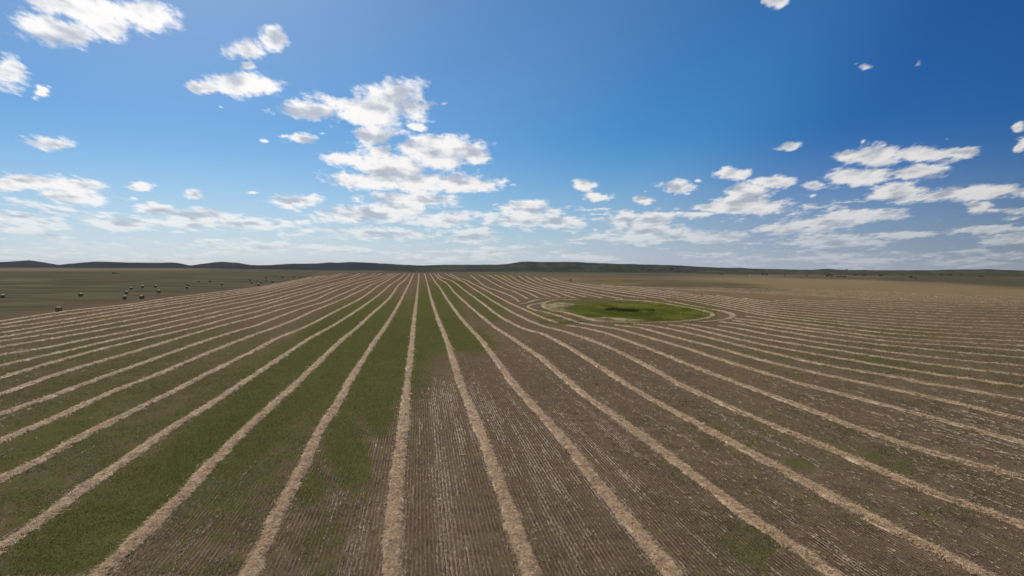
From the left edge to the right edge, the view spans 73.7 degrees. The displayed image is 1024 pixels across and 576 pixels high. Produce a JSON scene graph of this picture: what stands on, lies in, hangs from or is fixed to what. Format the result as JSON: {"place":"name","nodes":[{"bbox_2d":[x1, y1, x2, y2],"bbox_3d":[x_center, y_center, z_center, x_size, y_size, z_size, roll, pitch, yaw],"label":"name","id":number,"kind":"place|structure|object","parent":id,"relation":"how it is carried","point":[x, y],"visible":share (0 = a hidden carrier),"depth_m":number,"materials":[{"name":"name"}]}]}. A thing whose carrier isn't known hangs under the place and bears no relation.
{"place":"outdoors","nodes":[
{"label":"outdoors","id":0,"kind":"place"},
{"bbox_2d":[0,260,247,267],"bbox_3d":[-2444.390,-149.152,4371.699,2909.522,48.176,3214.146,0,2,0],"label":"hills","id":1,"kind":"structure","parent":0,"point":[24,264],"depth_m":4003.85,"materials":[{"name":"green plant"}]},
{"bbox_2d":[211,262,474,269],"bbox_3d":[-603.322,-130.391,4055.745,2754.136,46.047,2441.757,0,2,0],"label":"hills","id":2,"kind":"structure","parent":0,"point":[346,266],"depth_m":3788.72,"materials":[{"name":"green plant"}]},
{"bbox_2d":[0,268,1023,575],"bbox_3d":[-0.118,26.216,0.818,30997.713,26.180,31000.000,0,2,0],"label":"ground","id":3,"kind":"structure","parent":0,"point":[34,292],"depth_m":76.45,"materials":[{"name":"soil"}]},
{"bbox_2d":[55,307,61,311],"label":"round bale","id":4,"kind":"object","parent":3,"relation":"on","point":[57,309],"visible":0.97,"depth_m":240.35},
{"bbox_2d":[0,277,309,321],"bbox_3d":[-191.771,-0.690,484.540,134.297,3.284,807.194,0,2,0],"label":"windrow","id":5,"kind":"object","parent":3,"relation":"on","point":[128,304],"visible":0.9,"depth_m":277.81,"materials":[{"name":"plant"}]},
{"bbox_2d":[0,276,318,324],"bbox_3d":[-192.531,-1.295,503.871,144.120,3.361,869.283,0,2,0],"label":"windrow","id":6,"kind":"object","parent":3,"relation":"on","point":[130,305],"visible":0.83,"depth_m":263.29,"materials":[{"name":"plant"}]},
{"bbox_2d":[0,276,321,328],"bbox_3d":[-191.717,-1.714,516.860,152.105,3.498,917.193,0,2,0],"label":"windrow","id":7,"kind":"object","parent":3,"relation":"on","point":[132,308],"visible":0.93,"depth_m":248.42,"materials":[{"name":"plant"}]},
{"bbox_2d":[0,274,337,332],"bbox_3d":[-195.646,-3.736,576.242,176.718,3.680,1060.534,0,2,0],"label":"windrow","id":8,"kind":"object","parent":3,"relation":"on","point":[136,310],"visible":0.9,"depth_m":235.39,"materials":[{"name":"plant"}]},
{"bbox_2d":[0,273,341,337],"bbox_3d":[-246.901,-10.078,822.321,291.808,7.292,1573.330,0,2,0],"label":"windrow","id":9,"kind":"object","parent":3,"relation":"on","point":[139,313],"visible":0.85,"depth_m":219.52,"materials":[{"name":"plant"}]},
{"bbox_2d":[0,273,346,341],"bbox_3d":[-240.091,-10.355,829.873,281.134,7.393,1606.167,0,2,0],"label":"windrow","id":10,"kind":"object","parent":3,"relation":"on","point":[143,316],"visible":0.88,"depth_m":209.72,"materials":[{"name":"plant"}]},
{"bbox_2d":[0,273,359,347],"bbox_3d":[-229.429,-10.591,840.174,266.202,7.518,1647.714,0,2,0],"label":"windrow","id":11,"kind":"object","parent":3,"relation":"on","point":[14,344],"visible":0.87,"depth_m":190.06,"materials":[{"name":"plant"}]},
{"bbox_2d":[0,273,366,355],"bbox_3d":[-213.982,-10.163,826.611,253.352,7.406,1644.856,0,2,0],"label":"windrow","id":12,"kind":"object","parent":3,"relation":"on","point":[21,350],"visible":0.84,"depth_m":173.67,"materials":[{"name":"plant"}]},
{"bbox_2d":[0,273,375,366],"bbox_3d":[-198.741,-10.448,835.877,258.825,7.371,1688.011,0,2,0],"label":"windrow","id":13,"kind":"object","parent":3,"relation":"on","point":[63,351],"visible":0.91,"depth_m":159.66,"materials":[{"name":"plant"}]},
{"bbox_2d":[0,273,380,378],"bbox_3d":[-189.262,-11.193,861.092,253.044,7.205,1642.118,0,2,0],"label":"windrow","id":14,"kind":"object","parent":3,"relation":"on","point":[47,363],"visible":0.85,"depth_m":144.69,"materials":[{"name":"plant"}]},
{"bbox_2d":[0,273,388,395],"bbox_3d":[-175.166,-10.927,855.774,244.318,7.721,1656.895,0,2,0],"label":"windrow","id":15,"kind":"object","parent":3,"relation":"on","point":[22,386],"visible":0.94,"depth_m":125.53,"materials":[{"name":"plant"}]},
{"bbox_2d":[0,274,390,415],"bbox_3d":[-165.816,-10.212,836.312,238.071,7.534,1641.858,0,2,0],"label":"windrow","id":16,"kind":"object","parent":3,"relation":"on","point":[39,400],"visible":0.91,"depth_m":108.54,"materials":[{"name":"plant"}]},
{"bbox_2d":[0,273,395,443],"bbox_3d":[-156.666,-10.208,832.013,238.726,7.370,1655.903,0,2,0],"label":"windrow","id":17,"kind":"object","parent":3,"relation":"on","point":[45,421],"visible":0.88,"depth_m":91.58,"materials":[{"name":"plant"}]},
{"bbox_2d":[0,273,399,482],"bbox_3d":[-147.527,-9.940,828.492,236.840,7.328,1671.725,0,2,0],"label":"windrow","id":18,"kind":"object","parent":3,"relation":"on","point":[59,449],"visible":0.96,"depth_m":74.41,"materials":[{"name":"plant"}]},
{"bbox_2d":[0,273,405,554],"bbox_3d":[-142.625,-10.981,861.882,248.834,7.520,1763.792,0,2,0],"label":"windrow","id":19,"kind":"object","parent":3,"relation":"on","point":[67,500],"visible":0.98,"depth_m":57.30,"materials":[{"name":"plant"}]},
{"bbox_2d":[84,275,408,575],"bbox_3d":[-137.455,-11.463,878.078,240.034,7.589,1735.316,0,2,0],"label":"windrow","id":20,"kind":"object","parent":3,"relation":"on","point":[140,536],"visible":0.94,"depth_m":52.04,"materials":[{"name":"plant"}]},
{"bbox_2d":[235,274,413,575],"bbox_3d":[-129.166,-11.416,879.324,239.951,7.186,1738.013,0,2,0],"label":"windrow","id":21,"kind":"object","parent":3,"relation":"on","point":[255,564],"visible":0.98,"depth_m":52.29,"materials":[{"name":"plant"}]},
{"bbox_2d":[375,274,418,575],"bbox_3d":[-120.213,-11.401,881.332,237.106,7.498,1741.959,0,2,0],"label":"windrow","id":22,"kind":"object","parent":3,"relation":"on","point":[391,541],"visible":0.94,"depth_m":51.35,"materials":[{"name":"plant"}]},
{"bbox_2d":[424,274,541,575],"bbox_3d":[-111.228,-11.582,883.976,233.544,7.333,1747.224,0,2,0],"label":"windrow","id":23,"kind":"object","parent":3,"relation":"on","point":[518,538],"visible":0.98,"depth_m":51.79,"materials":[{"name":"plant"}]},
{"bbox_2d":[470,275,519,301],"bbox_3d":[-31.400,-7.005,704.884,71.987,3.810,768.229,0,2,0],"label":"windrow","id":24,"kind":"object","parent":3,"relation":"on","point":[497,290],"visible":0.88,"depth_m":450.70,"materials":[{"name":"plant"}]},
{"bbox_2d":[480,275,527,298],"bbox_3d":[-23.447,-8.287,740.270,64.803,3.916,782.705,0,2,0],"label":"windrow","id":25,"kind":"object","parent":3,"relation":"on","point":[507,289],"visible":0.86,"depth_m":476.01,"materials":[{"name":"plant"}]},
{"bbox_2d":[451,274,558,322],"bbox_3d":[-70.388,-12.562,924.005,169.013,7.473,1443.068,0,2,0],"label":"windrow","id":26,"kind":"object","parent":3,"relation":"on","point":[511,303],"visible":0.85,"depth_m":297.04,"materials":[{"name":"plant"}]},
{"bbox_2d":[0,316,1023,575],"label":"green regrowth","id":27,"kind":"object","parent":3,"relation":"on","point":[244,454],"visible":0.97,"depth_m":66.42,"materials":[{"name":"green plant"}]},
{"bbox_2d":[0,340,1023,575],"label":"stubble","id":28,"kind":"object","parent":3,"relation":"on","point":[865,481],"visible":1,"depth_m":55.13,"materials":[{"name":"beige plant"}]},
{"bbox_2d":[0,332,1023,575],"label":"chaff","id":29,"kind":"object","parent":3,"relation":"on","point":[696,538],"visible":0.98,"depth_m":52.36,"materials":[{"name":"plant"}]},
{"bbox_2d":[489,275,538,297],"bbox_3d":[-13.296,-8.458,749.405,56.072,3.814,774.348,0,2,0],"label":"windrow","id":30,"kind":"object","parent":3,"relation":"on","point":[516,288],"visible":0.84,"depth_m":494.78,"materials":[{"name":"plant"}]},
{"bbox_2d":[496,275,550,296],"bbox_3d":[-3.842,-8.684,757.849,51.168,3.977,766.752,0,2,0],"label":"windrow","id":31,"kind":"object","parent":3,"relation":"on","point":[523,288],"visible":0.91,"depth_m":508.89,"materials":[{"name":"plant"}]},
{"bbox_2d":[503,275,560,296],"bbox_3d":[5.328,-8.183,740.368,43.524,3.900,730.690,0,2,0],"label":"windrow","id":32,"kind":"object","parent":3,"relation":"on","point":[532,288],"visible":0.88,"depth_m":476.57,"materials":[{"name":"plant"}]},
{"bbox_2d":[511,276,574,297],"bbox_3d":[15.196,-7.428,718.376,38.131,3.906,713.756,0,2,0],"label":"windrow","id":33,"kind":"object","parent":3,"relation":"on","point":[545,289],"visible":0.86,"depth_m":485.57,"materials":[{"name":"plant"}]},
{"bbox_2d":[521,297,566,303],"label":"windrow","id":34,"kind":"object","parent":3,"relation":"on","point":[539,299],"visible":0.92,"depth_m":335.54,"materials":[{"name":"plant"}]},
{"bbox_2d":[519,276,586,296],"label":"windrow","id":35,"kind":"object","parent":3,"relation":"on","point":[553,289],"visible":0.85,"depth_m":488.99,"materials":[{"name":"plant"}]},
{"bbox_2d":[430,274,688,575],"bbox_3d":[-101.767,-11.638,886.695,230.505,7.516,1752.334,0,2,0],"label":"windrow","id":36,"kind":"object","parent":3,"relation":"on","point":[665,566],"visible":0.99,"depth_m":52.10,"materials":[{"name":"plant"}]},
{"bbox_2d":[526,276,602,297],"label":"windrow","id":37,"kind":"object","parent":3,"relation":"on","point":[564,289],"visible":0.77,"depth_m":484.02,"materials":[{"name":"plant"}]},
{"bbox_2d":[535,277,622,298],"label":"windrow","id":38,"kind":"object","parent":3,"relation":"on","point":[581,290],"visible":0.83,"depth_m":452.11,"materials":[{"name":"plant"}]},
{"bbox_2d":[544,278,645,298],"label":"windrow","id":39,"kind":"object","parent":3,"relation":"on","point":[595,290],"visible":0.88,"depth_m":469.50,"materials":[{"name":"plant"}]},
{"bbox_2d":[552,278,663,298],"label":"windrow","id":40,"kind":"object","parent":3,"relation":"on","point":[613,290],"visible":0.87,"depth_m":454.05,"materials":[{"name":"plant"}]},
{"bbox_2d":[541,299,716,322],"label":"windrow","id":41,"kind":"object","parent":3,"relation":"on","point":[584,317],"visible":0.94,"depth_m":240.98,"materials":[{"name":"plant"}]},
{"bbox_2d":[605,307,655,312],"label":"reed bed","id":42,"kind":"object","parent":3,"relation":"on","point":[626,310],"visible":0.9,"depth_m":269.42,"materials":[{"name":"green plant"}]},
{"bbox_2d":[434,274,845,575],"bbox_3d":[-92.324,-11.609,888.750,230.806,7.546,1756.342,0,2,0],"label":"windrow","id":43,"kind":"object","parent":3,"relation":"on","point":[746,514],"visible":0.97,"depth_m":52.36,"materials":[{"name":"plant"}]},
{"bbox_2d":[664,300,736,321],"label":"windrow","id":44,"kind":"object","parent":3,"relation":"on","point":[732,316],"visible":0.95,"depth_m":245.24,"materials":[{"name":"plant"}]},
{"bbox_2d":[598,285,817,289],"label":"windrow","id":45,"kind":"object","parent":3,"relation":"on","point":[722,287],"visible":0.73,"depth_m":528.87,"materials":[{"name":"plant"}]},
{"bbox_2d":[438,274,997,575],"bbox_3d":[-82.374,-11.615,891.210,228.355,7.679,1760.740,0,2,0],"label":"windrow","id":46,"kind":"object","parent":3,"relation":"on","point":[867,515],"visible":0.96,"depth_m":52.54,"materials":[{"name":"plant"}]},
{"bbox_2d":[613,286,853,290],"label":"windrow","id":47,"kind":"object","parent":3,"relation":"on","point":[739,288],"visible":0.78,"depth_m":508.05,"materials":[{"name":"plant"}]},
{"bbox_2d":[445,273,1023,528],"bbox_3d":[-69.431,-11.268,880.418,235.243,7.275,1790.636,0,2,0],"label":"windrow","id":48,"kind":"object","parent":3,"relation":"on","point":[925,489],"visible":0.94,"depth_m":61.88,"materials":[{"name":"plant"}]},
{"bbox_2d":[635,287,873,291],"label":"windrow","id":49,"kind":"object","parent":3,"relation":"on","point":[751,289],"visible":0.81,"depth_m":503.35,"materials":[{"name":"plant"}]},
{"bbox_2d":[527,302,1023,445],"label":"windrow","id":50,"kind":"object","parent":3,"relation":"on","point":[982,431],"visible":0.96,"depth_m":91.21,"materials":[{"name":"plant"}]},
{"bbox_2d":[566,325,1023,479],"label":"windrow","id":51,"kind":"object","parent":3,"relation":"on","point":[908,445],"visible":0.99,"depth_m":72.41,"materials":[{"name":"plant"}]},
{"bbox_2d":[570,283,1023,337],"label":"windrow","id":52,"kind":"object","parent":3,"relation":"on","point":[828,322],"visible":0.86,"depth_m":204.94,"materials":[{"name":"plant"}]},
{"bbox_2d":[656,288,938,293],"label":"windrow","id":53,"kind":"object","parent":3,"relation":"on","point":[820,291],"visible":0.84,"depth_m":468.62,"materials":[{"name":"plant"}]},
{"bbox_2d":[581,283,1023,333],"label":"windrow","id":54,"kind":"object","parent":3,"relation":"on","point":[823,319],"visible":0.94,"depth_m":216.28,"materials":[{"name":"plant"}]},
{"bbox_2d":[602,284,1023,329],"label":"windrow","id":55,"kind":"object","parent":3,"relation":"on","point":[828,317],"visible":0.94,"depth_m":229.89,"materials":[{"name":"plant"}]},
{"bbox_2d":[678,289,955,294],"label":"windrow","id":56,"kind":"object","parent":3,"relation":"on","point":[812,291],"visible":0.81,"depth_m":456.99,"materials":[{"name":"plant"}]},
{"bbox_2d":[615,324,1023,420],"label":"windrow","id":57,"kind":"object","parent":3,"relation":"on","point":[1002,414],"visible":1,"depth_m":98.33,"materials":[{"name":"plant"}]},
{"bbox_2d":[633,323,1023,400],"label":"windrow","id":58,"kind":"object","parent":3,"relation":"on","point":[907,379],"visible":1,"depth_m":109.58,"materials":[{"name":"plant"}]},
{"bbox_2d":[642,288,1018,325],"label":"windrow","id":59,"kind":"object","parent":3,"relation":"on","point":[836,315],"visible":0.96,"depth_m":240.00,"materials":[{"name":"plant"}]},
{"bbox_2d":[665,290,1023,322],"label":"windrow","id":60,"kind":"object","parent":3,"relation":"on","point":[856,314],"visible":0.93,"depth_m":245.31,"materials":[{"name":"plant"}]},
{"bbox_2d":[669,324,1023,387],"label":"windrow","id":61,"kind":"object","parent":3,"relation":"on","point":[934,373],"visible":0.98,"depth_m":119.24,"materials":[{"name":"plant"}]},
{"bbox_2d":[685,323,1023,375],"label":"windrow","id":62,"kind":"object","parent":3,"relation":"on","point":[950,366],"visible":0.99,"depth_m":131.11,"materials":[{"name":"plant"}]},
{"bbox_2d":[700,290,1014,296],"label":"windrow","id":63,"kind":"object","parent":3,"relation":"on","point":[863,293],"visible":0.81,"depth_m":435.50,"materials":[{"name":"plant"}]},
{"bbox_2d":[707,295,1023,319],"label":"windrow","id":64,"kind":"object","parent":3,"relation":"on","point":[868,312],"visible":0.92,"depth_m":255.96,"materials":[{"name":"plant"}]},
{"bbox_2d":[717,295,1023,316],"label":"windrow","id":65,"kind":"object","parent":3,"relation":"on","point":[868,309],"visible":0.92,"depth_m":273.39,"materials":[{"name":"plant"}]},
{"bbox_2d":[718,325,1023,366],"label":"windrow","id":66,"kind":"object","parent":3,"relation":"on","point":[935,357],"visible":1,"depth_m":137.72,"materials":[{"name":"plant"}]},
{"bbox_2d":[719,321,1023,358],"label":"windrow","id":67,"kind":"object","parent":3,"relation":"on","point":[974,353],"visible":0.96,"depth_m":147.74,"materials":[{"name":"plant"}]},
{"bbox_2d":[722,291,1022,297],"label":"windrow","id":68,"kind":"object","parent":3,"relation":"on","point":[878,294],"visible":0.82,"depth_m":420.59,"materials":[{"name":"plant"}]},
{"bbox_2d":[732,320,1023,351],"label":"windrow","id":69,"kind":"object","parent":3,"relation":"on","point":[884,340],"visible":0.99,"depth_m":155.25,"materials":[{"name":"plant"}]},
{"bbox_2d":[735,318,1023,345],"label":"windrow","id":70,"kind":"object","parent":3,"relation":"on","point":[848,332],"visible":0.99,"depth_m":166.13,"materials":[{"name":"plant"}]},
{"bbox_2d":[742,292,1023,298],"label":"windrow","id":71,"kind":"object","parent":3,"relation":"on","point":[881,295],"visible":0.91,"depth_m":408.12,"materials":[{"name":"plant"}]},
{"bbox_2d":[761,293,1004,298],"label":"windrow","id":72,"kind":"object","parent":3,"relation":"on","point":[885,296],"visible":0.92,"depth_m":394.18,"materials":[{"name":"plant"}]},
{"bbox_2d":[744,298,1023,313],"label":"windrow","id":73,"kind":"object","parent":3,"relation":"on","point":[886,308],"visible":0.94,"depth_m":281.84,"materials":[{"name":"plant"}]},
{"bbox_2d":[746,316,1023,341],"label":"windrow","id":74,"kind":"object","parent":3,"relation":"on","point":[888,332],"visible":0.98,"depth_m":174.43,"materials":[{"name":"plant"}]},
{"bbox_2d":[774,300,1023,310],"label":"windrow","id":75,"kind":"object","parent":3,"relation":"on","point":[902,306],"visible":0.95,"depth_m":290.61,"materials":[{"name":"plant"}]},
{"bbox_2d":[787,299,1010,307],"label":"windrow","id":76,"kind":"object","parent":3,"relation":"on","point":[902,304],"visible":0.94,"depth_m":305.73,"materials":[{"name":"plant"}]},
{"bbox_2d":[805,295,1005,299],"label":"windrow","id":77,"kind":"object","parent":3,"relation":"on","point":[906,297],"visible":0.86,"depth_m":374.57,"materials":[{"name":"plant"}]},
{"bbox_2d":[0,0,1023,269],"label":"sky","id":78,"kind":"structure","parent":0,"point":[753,134],"materials":[{"name":"blue"}]},
{"bbox_2d":[384,261,794,272],"bbox_3d":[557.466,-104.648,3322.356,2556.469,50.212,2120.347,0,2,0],"label":"hills","id":79,"kind":"structure","parent":0,"point":[529,266],"depth_m":3169.74,"materials":[{"name":"green plant"}]},
{"bbox_2d":[537,298,716,323],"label":"slough grass","id":80,"kind":"structure","parent":0,"point":[669,312],"depth_m":261.33,"materials":[{"name":"green plant"}]},
{"bbox_2d":[698,269,1023,276],"bbox_3d":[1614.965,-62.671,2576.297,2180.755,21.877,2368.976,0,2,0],"label":"hills","id":81,"kind":"structure","parent":0,"point":[989,272],"depth_m":2409.13,"materials":[{"name":"green plant"}]}
]}

